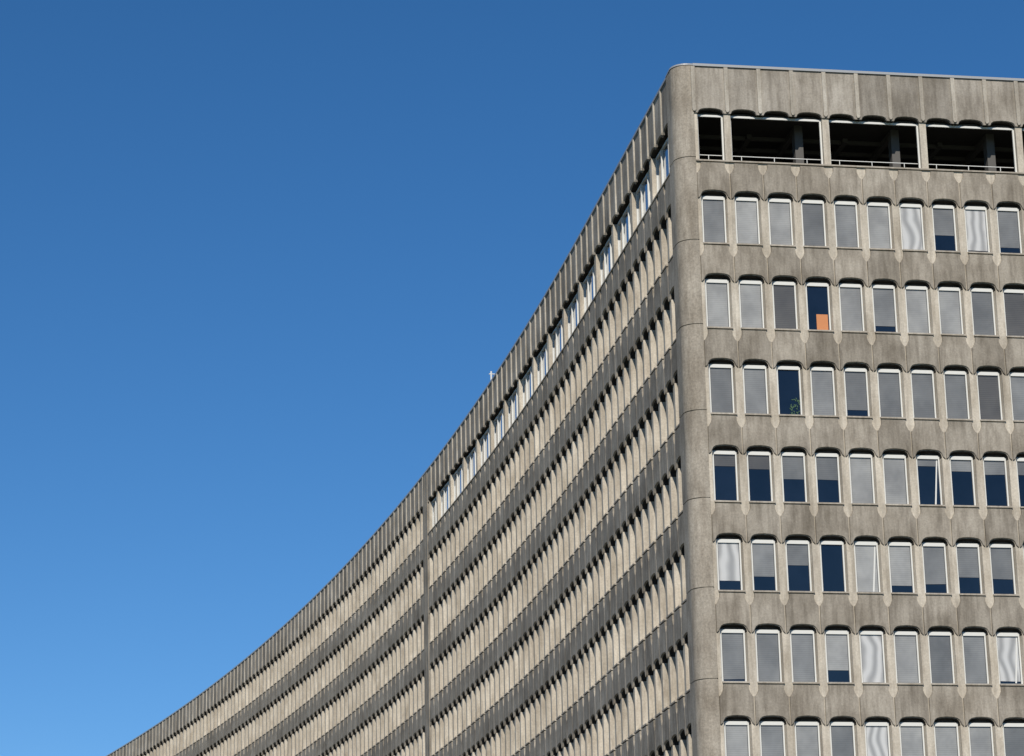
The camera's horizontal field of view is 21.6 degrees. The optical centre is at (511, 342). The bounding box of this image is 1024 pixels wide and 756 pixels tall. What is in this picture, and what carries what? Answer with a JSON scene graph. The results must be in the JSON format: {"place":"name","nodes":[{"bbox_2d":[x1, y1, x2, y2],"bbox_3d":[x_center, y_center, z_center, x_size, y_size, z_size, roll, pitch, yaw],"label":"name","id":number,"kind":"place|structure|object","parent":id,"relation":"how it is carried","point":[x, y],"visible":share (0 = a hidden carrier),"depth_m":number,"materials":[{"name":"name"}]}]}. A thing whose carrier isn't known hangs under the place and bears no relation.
{"place":"outdoors","nodes":[
{"label":"outdoors","id":0,"kind":"place"},
{"bbox_2d":[0,0,1023,755],"label":"sky","id":1,"kind":"structure","parent":0,"point":[262,261],"materials":[{"name":"blue"}]},
{"bbox_2d":[790,398,799,414],"bbox_3d":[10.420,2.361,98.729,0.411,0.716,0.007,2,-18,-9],"label":"end window plant","id":2,"kind":"object","parent":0,"point":[795,406],"visible":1,"depth_m":98.72,"materials":[{"name":"green plant"}]},
{"bbox_2d":[816,314,827,329],"bbox_3d":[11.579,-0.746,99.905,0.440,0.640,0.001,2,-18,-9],"label":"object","id":3,"kind":"object","parent":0,"point":[822,321],"visible":1,"depth_m":99.91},
{"bbox_2d":[694,113,1023,755],"bbox_3d":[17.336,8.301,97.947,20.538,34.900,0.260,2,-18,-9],"label":"end window piers","id":4,"kind":"structure","parent":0,"point":[889,651],"depth_m":98.49,"materials":[{"name":"grey concrete"}]},
{"bbox_2d":[694,66,1023,126],"bbox_3d":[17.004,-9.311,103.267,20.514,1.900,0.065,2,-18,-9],"label":"end roof fascia","id":5,"kind":"structure","parent":4,"relation":"attached to","point":[742,88],"depth_m":102.64,"materials":[{"name":"grey concrete"}]},
{"bbox_2d":[106,63,1023,755],"bbox_3d":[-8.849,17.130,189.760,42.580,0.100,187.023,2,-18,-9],"label":"roof coping","id":6,"kind":"object","parent":5,"relation":"on","point":[572,249],"visible":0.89,"depth_m":111.33,"materials":[{"name":"grey concrete"}]},
{"bbox_2d":[690,66,1020,125],"bbox_3d":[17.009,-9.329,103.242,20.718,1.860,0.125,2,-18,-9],"label":"end fascia ribs","id":7,"kind":"object","parent":5,"relation":"attached to","point":[856,92],"visible":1,"depth_m":102.57,"materials":[{"name":"grey concrete"}]},
{"bbox_2d":[697,162,1023,726],"bbox_3d":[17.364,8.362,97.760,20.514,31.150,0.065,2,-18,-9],"label":"end spandrel panels","id":8,"kind":"object","parent":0,"point":[840,700],"visible":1,"depth_m":98.48,"materials":[{"name":"grey concrete"}]},
{"bbox_2d":[697,109,1023,726],"bbox_3d":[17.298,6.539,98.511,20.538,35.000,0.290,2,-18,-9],"label":"end window arch soffits","id":9,"kind":"object","parent":8,"relation":"attached to","point":[893,283],"visible":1,"depth_m":99.42,"materials":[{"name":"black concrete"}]},
{"bbox_2d":[698,112,1023,722],"bbox_3d":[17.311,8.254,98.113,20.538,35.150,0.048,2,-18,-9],"label":"end window recesses","id":10,"kind":"object","parent":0,"point":[859,540],"visible":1,"depth_m":99.06,"materials":[{"name":"grey concrete"}]},
{"bbox_2d":[697,114,1023,755],"bbox_3d":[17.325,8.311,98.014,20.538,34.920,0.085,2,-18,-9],"label":"end window frames","id":11,"kind":"structure","parent":10,"relation":"in","point":[863,455],"depth_m":98.69,"materials":[{"name":"metal"}]},
{"bbox_2d":[703,206,1023,755],"bbox_3d":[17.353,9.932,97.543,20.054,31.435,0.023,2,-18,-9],"label":"end window glass","id":12,"kind":"object","parent":11,"relation":"in","point":[794,491],"visible":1,"depth_m":97.93,"materials":[{"name":"glass"}]},
{"bbox_2d":[703,200,1023,755],"bbox_3d":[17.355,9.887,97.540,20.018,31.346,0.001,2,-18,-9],"label":"end blinds","id":13,"kind":"object","parent":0,"point":[802,644],"depth_m":98.88,"materials":[{"name":"grey fabric"}]},
{"bbox_2d":[718,207,1020,755],"bbox_3d":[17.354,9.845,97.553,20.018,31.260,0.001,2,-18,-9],"label":"end curtains","id":14,"kind":"object","parent":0,"point":[871,645],"visible":1,"depth_m":96.90,"materials":[{"name":"white fabric"}]},
{"bbox_3d":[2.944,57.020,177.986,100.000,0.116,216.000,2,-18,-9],"label":"pavement","id":15,"kind":"structure","parent":0,"visible":0},
{"bbox_2d":[666,65,720,755],"bbox_3d":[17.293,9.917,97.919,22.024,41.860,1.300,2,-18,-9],"label":"corner columns","id":16,"kind":"structure","parent":15,"relation":"on","point":[702,653],"depth_m":97.93,"materials":[{"name":"concrete"}]},
{"bbox_2d":[665,63,691,77],"bbox_3d":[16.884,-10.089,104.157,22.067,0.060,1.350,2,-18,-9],"label":"corner cap","id":17,"kind":"object","parent":16,"relation":"on","point":[674,66],"visible":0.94,"depth_m":101.96,"materials":[{"name":"metal"}]},
{"bbox_2d":[696,159,1023,685],"bbox_3d":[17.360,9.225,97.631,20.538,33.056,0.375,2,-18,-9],"label":"end window sills","id":18,"kind":"structure","parent":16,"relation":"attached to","point":[856,248],"depth_m":99.10,"materials":[{"name":"grey concrete"}]},
{"bbox_3d":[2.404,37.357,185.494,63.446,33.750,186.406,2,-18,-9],"label":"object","id":19,"kind":"object","parent":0,"visible":0},
{"bbox_3d":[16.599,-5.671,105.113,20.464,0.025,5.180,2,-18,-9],"label":"terrace floor","id":20,"kind":"structure","parent":19,"relation":"on","visible":0},
{"bbox_2d":[699,154,1014,170],"bbox_3d":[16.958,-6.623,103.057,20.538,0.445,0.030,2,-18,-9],"label":"end terrace rail","id":21,"kind":"object","parent":20,"relation":"on","point":[860,161],"visible":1,"depth_m":102.53,"materials":[{"name":"grey metal"}]},
{"bbox_2d":[699,125,1023,171],"bbox_3d":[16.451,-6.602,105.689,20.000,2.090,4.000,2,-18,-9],"label":"terrace columns","id":22,"kind":"structure","parent":20,"relation":"on","point":[984,144],"depth_m":104.97,"materials":[{"name":"paint"}]},
{"bbox_3d":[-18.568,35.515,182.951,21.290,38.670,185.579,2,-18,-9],"label":"long window recesses","id":23,"kind":"object","parent":19,"relation":"attached to","visible":0},
{"bbox_2d":[144,158,692,755],"bbox_3d":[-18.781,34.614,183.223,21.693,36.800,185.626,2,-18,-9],"label":"long window piers","id":24,"kind":"structure","parent":23,"relation":"attached to","point":[648,700],"depth_m":127.87,"materials":[{"name":"concrete"}]},
{"bbox_2d":[109,82,667,755],"bbox_3d":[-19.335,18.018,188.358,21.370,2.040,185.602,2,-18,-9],"label":"long roof fascia","id":25,"kind":"structure","parent":24,"relation":"attached to","point":[359,564],"depth_m":149.29,"materials":[{"name":"concrete"}]},
{"bbox_2d":[110,90,662,755],"bbox_3d":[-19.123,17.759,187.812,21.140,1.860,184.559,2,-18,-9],"label":"long fascia ribs","id":26,"kind":"object","parent":25,"relation":"attached to","point":[448,444],"visible":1,"depth_m":150.65,"materials":[{"name":"concrete"}]},
{"bbox_2d":[141,125,691,755],"bbox_3d":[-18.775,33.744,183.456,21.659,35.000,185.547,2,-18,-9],"label":"long window arch soffits","id":27,"kind":"object","parent":24,"relation":"attached to","point":[635,433],"visible":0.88,"depth_m":125.37,"materials":[{"name":"grey concrete"}]},
{"bbox_2d":[174,173,689,755],"bbox_3d":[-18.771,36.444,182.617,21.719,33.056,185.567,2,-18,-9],"label":"long window sills","id":28,"kind":"structure","parent":24,"relation":"attached to","point":[520,547],"depth_m":125.02,"materials":[{"name":"concrete"}]},
{"bbox_2d":[432,138,668,527],"bbox_3d":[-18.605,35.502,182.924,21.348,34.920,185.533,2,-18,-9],"label":"long window frames","id":29,"kind":"structure","parent":24,"relation":"attached to","point":[640,188],"depth_m":126.18,"materials":[{"name":"white metal"}]},
{"bbox_2d":[433,142,668,524],"bbox_3d":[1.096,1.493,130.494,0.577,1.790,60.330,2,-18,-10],"label":"long terrace glass","id":30,"kind":"object","parent":29,"relation":"in","point":[666,173],"visible":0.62,"depth_m":123.63,"materials":[{"name":"grey glass"}]},
{"bbox_2d":[176,176,690,755],"bbox_3d":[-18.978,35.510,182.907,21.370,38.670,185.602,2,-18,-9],"label":"long spandrel panels","id":31,"kind":"object","parent":23,"relation":"attached to","point":[654,646],"visible":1,"depth_m":125.61,"materials":[{"name":"concrete"}]},
{"bbox_3d":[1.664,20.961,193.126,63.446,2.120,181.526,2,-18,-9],"label":"terrace","id":32,"kind":"structure","parent":19,"relation":"on","visible":0},
{"bbox_2d":[698,112,1023,171],"bbox_3d":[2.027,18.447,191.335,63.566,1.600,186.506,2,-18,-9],"label":"terrace openings","id":33,"kind":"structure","parent":32,"relation":"on","point":[841,131],"depth_m":104.67,"materials":[{"name":"black"}]}
]}

